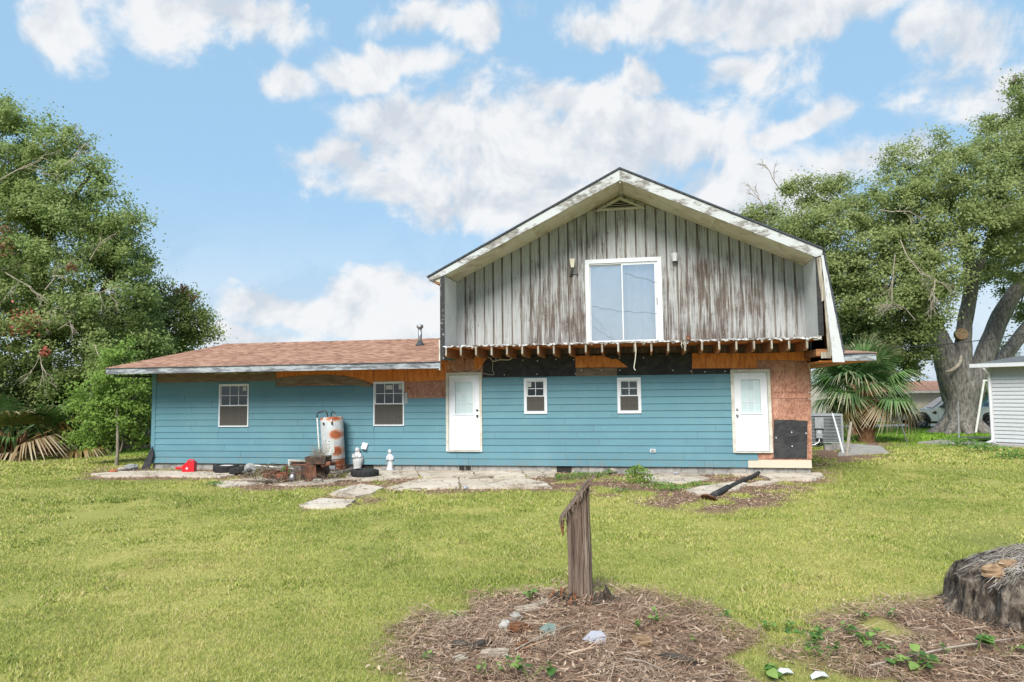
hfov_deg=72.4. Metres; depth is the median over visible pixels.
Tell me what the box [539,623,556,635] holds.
stone shard
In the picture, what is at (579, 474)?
weed
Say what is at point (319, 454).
dead weed
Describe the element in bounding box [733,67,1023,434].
live oak tree
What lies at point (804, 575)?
grass
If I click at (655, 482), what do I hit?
weed
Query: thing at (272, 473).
rusty box
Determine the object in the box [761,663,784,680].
vine plant
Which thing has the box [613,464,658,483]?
weed
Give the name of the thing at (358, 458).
robed statue
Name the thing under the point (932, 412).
pickup truck
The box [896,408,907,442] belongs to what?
leaning pole
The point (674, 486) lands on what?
weed
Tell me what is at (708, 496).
rusty disc
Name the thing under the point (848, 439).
leaning pole
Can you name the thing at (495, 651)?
plank offcut
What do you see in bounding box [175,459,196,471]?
petrol can
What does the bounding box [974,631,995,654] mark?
vine plant
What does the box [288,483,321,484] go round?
board
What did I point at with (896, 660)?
vine plant
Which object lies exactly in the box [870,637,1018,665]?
dry stalk
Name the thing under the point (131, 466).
stone
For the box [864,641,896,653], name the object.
vine plant
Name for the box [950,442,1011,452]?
weed
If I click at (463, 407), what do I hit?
door
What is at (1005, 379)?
shed
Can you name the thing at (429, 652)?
vine plant
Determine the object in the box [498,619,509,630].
stone
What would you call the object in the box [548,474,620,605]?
broken post
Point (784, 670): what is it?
paper scrap
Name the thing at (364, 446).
vent hood
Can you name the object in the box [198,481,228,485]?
weed
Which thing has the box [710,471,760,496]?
drain pipe
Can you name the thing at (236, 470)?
tyre
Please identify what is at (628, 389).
window
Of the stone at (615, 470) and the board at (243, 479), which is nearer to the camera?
the board at (243, 479)
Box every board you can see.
[230,479,263,480]
[249,480,272,481]
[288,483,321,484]
[339,478,360,479]
[452,475,492,476]
[681,473,708,475]
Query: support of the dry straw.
on the ground at (880, 620)
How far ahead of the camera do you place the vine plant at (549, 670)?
5.35 m
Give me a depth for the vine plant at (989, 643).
5.65 m
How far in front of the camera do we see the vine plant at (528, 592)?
7.24 m
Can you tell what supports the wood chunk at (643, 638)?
on the ground at (880, 620)
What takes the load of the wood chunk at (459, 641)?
on the ground at (880, 620)
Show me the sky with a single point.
(307, 165)
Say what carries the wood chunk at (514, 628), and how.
on the dry straw
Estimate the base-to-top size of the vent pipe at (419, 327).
0.720 m
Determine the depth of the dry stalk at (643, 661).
5.54 m
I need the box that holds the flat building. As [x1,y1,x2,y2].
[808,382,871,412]
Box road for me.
[843,424,935,427]
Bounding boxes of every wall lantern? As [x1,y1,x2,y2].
[569,258,577,275]
[671,253,677,261]
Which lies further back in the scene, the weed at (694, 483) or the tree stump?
the weed at (694, 483)
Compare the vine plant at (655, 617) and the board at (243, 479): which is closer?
the vine plant at (655, 617)
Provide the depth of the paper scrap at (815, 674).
5.32 m
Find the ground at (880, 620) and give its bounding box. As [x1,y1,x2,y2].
[0,422,1023,681]
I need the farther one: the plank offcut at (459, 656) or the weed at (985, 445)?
the weed at (985, 445)
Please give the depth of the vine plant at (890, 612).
6.56 m
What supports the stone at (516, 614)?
on the ground at (880, 620)
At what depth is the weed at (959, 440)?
26.56 m
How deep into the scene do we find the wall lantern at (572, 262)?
19.06 m
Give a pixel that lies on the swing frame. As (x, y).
(980, 401)
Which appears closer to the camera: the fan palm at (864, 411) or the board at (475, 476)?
the board at (475, 476)
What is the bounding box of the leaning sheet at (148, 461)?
[141,447,153,469]
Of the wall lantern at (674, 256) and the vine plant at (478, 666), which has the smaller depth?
the vine plant at (478, 666)
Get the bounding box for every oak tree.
[0,86,185,449]
[83,270,237,444]
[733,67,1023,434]
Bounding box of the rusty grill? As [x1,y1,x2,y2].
[283,455,335,481]
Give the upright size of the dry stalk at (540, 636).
0.048 m
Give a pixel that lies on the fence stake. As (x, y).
(958, 418)
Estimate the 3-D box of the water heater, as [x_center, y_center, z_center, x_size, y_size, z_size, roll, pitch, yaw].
[-5.092,2.764,19.631,0.742,1.677,0.716,-4,-5,5]
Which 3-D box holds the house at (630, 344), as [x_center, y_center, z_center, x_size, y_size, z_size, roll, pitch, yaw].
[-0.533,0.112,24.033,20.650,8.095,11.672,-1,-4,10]
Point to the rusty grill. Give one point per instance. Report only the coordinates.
(321, 465)
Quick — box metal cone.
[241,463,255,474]
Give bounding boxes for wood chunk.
[449,639,469,647]
[468,639,491,650]
[507,622,533,631]
[515,640,534,651]
[630,634,652,645]
[656,652,697,664]
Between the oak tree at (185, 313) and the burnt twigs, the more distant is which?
the oak tree at (185, 313)
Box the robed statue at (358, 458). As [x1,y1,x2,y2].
[352,447,363,468]
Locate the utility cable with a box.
[845,333,1023,347]
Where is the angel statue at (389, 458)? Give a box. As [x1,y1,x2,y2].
[386,449,393,470]
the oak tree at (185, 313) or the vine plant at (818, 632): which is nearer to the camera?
the vine plant at (818, 632)
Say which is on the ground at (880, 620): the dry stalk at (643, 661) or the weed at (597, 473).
the weed at (597, 473)
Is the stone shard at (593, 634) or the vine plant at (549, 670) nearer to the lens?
the vine plant at (549, 670)
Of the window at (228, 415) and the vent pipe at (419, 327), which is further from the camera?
the vent pipe at (419, 327)
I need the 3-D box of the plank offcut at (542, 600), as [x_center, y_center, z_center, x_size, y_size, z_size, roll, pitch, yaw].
[0.292,2.626,7.019,0.200,0.029,0.069,-5,13,-38]
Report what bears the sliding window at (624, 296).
in the house at (630, 344)
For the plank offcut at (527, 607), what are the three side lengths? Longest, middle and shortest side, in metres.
0.250 x 0.099 x 0.029 m
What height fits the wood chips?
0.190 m
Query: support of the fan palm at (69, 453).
on the ground at (880, 620)
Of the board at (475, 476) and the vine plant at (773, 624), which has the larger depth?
the board at (475, 476)
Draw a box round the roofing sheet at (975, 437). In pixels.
[952,436,990,438]
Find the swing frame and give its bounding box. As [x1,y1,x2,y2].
[974,380,987,432]
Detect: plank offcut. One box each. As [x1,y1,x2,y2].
[452,653,467,663]
[480,648,508,658]
[514,603,539,613]
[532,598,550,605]
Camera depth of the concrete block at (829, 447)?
25.21 m
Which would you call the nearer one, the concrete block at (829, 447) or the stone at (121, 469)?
the stone at (121, 469)
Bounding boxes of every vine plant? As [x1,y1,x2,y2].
[420,650,432,663]
[475,660,508,674]
[504,655,556,677]
[522,588,536,599]
[647,606,672,624]
[719,610,731,618]
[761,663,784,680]
[762,620,794,630]
[784,625,834,646]
[803,641,839,658]
[841,621,857,634]
[847,627,884,649]
[853,611,868,618]
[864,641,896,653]
[885,654,912,671]
[886,608,897,619]
[907,644,941,674]
[939,642,951,661]
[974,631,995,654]
[977,634,1023,656]
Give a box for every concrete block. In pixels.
[331,468,351,473]
[823,444,836,449]
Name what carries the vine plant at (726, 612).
on the ground at (880, 620)
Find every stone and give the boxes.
[117,467,126,470]
[123,464,138,469]
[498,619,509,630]
[509,611,522,620]
[610,468,617,473]
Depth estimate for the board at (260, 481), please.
17.33 m
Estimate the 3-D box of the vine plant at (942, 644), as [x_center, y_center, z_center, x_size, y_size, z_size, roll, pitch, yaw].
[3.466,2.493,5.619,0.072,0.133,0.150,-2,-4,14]
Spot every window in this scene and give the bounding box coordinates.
[218,384,248,426]
[373,381,403,425]
[524,378,546,413]
[585,257,662,342]
[617,377,640,412]
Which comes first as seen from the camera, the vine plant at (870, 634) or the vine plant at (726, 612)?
the vine plant at (870, 634)
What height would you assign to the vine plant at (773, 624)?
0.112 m
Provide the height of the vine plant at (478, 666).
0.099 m
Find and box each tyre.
[213,463,239,472]
[229,465,244,474]
[350,468,378,476]
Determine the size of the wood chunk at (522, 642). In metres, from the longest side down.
0.220 x 0.100 x 0.044 m
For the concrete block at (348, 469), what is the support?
on the ground at (880, 620)
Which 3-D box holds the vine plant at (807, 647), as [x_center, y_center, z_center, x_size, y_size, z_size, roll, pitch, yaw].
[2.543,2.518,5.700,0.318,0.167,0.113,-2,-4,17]
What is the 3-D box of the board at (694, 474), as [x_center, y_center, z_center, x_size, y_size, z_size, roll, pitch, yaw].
[4.602,3.362,17.613,0.700,0.026,0.070,-2,-4,-3]
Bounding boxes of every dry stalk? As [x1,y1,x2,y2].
[514,624,573,649]
[624,658,664,670]
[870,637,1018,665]
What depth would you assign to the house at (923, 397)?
50.71 m
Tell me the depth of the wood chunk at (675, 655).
5.71 m
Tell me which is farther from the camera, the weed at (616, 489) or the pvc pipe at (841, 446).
the pvc pipe at (841, 446)
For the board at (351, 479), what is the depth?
17.52 m
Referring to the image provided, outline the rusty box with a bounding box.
[262,470,279,478]
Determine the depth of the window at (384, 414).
19.90 m
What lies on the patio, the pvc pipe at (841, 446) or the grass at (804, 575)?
the pvc pipe at (841, 446)
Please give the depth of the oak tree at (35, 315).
27.92 m
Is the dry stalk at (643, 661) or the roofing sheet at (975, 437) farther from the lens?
the roofing sheet at (975, 437)
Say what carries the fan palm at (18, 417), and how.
on the ground at (880, 620)
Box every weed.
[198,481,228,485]
[305,444,336,459]
[549,471,599,478]
[551,473,574,479]
[583,471,608,477]
[608,487,640,491]
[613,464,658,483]
[635,481,679,487]
[652,484,703,490]
[675,480,717,486]
[933,436,981,445]
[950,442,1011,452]
[980,448,1023,458]
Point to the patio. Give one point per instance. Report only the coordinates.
(447, 480)
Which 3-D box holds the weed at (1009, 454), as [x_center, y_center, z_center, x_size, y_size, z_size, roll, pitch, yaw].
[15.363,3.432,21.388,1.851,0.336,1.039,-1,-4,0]
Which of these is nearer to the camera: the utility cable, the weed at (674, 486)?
the weed at (674, 486)
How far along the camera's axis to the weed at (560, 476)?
17.40 m
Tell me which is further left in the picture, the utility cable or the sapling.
the sapling
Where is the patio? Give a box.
[91,444,888,508]
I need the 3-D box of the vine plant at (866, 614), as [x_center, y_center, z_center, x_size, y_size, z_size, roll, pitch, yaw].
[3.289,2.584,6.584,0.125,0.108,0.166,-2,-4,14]
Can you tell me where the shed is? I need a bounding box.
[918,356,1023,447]
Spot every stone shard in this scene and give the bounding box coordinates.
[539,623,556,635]
[582,631,605,643]
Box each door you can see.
[446,372,482,451]
[730,369,772,452]
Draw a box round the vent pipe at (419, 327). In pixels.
[415,324,423,345]
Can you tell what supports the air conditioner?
on the ground at (880, 620)
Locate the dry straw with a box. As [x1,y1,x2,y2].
[354,573,1023,681]
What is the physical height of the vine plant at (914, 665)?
0.180 m
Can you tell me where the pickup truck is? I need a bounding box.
[892,397,989,428]
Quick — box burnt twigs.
[239,462,351,483]
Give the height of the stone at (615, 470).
0.155 m
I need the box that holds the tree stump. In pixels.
[933,542,1023,635]
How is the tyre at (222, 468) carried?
on the patio
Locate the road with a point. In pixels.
(895, 425)
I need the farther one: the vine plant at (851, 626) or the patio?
the patio
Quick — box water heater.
[316,410,344,470]
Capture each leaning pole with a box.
[845,422,851,455]
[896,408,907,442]
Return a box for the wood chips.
[73,461,1023,681]
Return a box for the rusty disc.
[701,494,716,500]
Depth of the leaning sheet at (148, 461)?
21.04 m
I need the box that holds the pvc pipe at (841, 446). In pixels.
[832,413,843,452]
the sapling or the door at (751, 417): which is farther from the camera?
the sapling
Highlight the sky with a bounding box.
[0,0,1023,387]
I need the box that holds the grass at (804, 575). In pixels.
[0,425,1023,681]
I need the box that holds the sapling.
[53,333,152,465]
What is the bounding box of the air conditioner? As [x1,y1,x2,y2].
[811,413,843,446]
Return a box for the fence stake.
[957,402,959,436]
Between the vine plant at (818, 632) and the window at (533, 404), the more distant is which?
the window at (533, 404)
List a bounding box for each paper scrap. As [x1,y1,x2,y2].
[777,668,792,673]
[810,671,828,678]
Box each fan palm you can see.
[0,391,93,461]
[0,392,114,460]
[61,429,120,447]
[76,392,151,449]
[809,332,931,441]
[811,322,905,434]
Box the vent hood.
[361,442,367,449]
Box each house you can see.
[105,167,876,474]
[873,381,988,422]

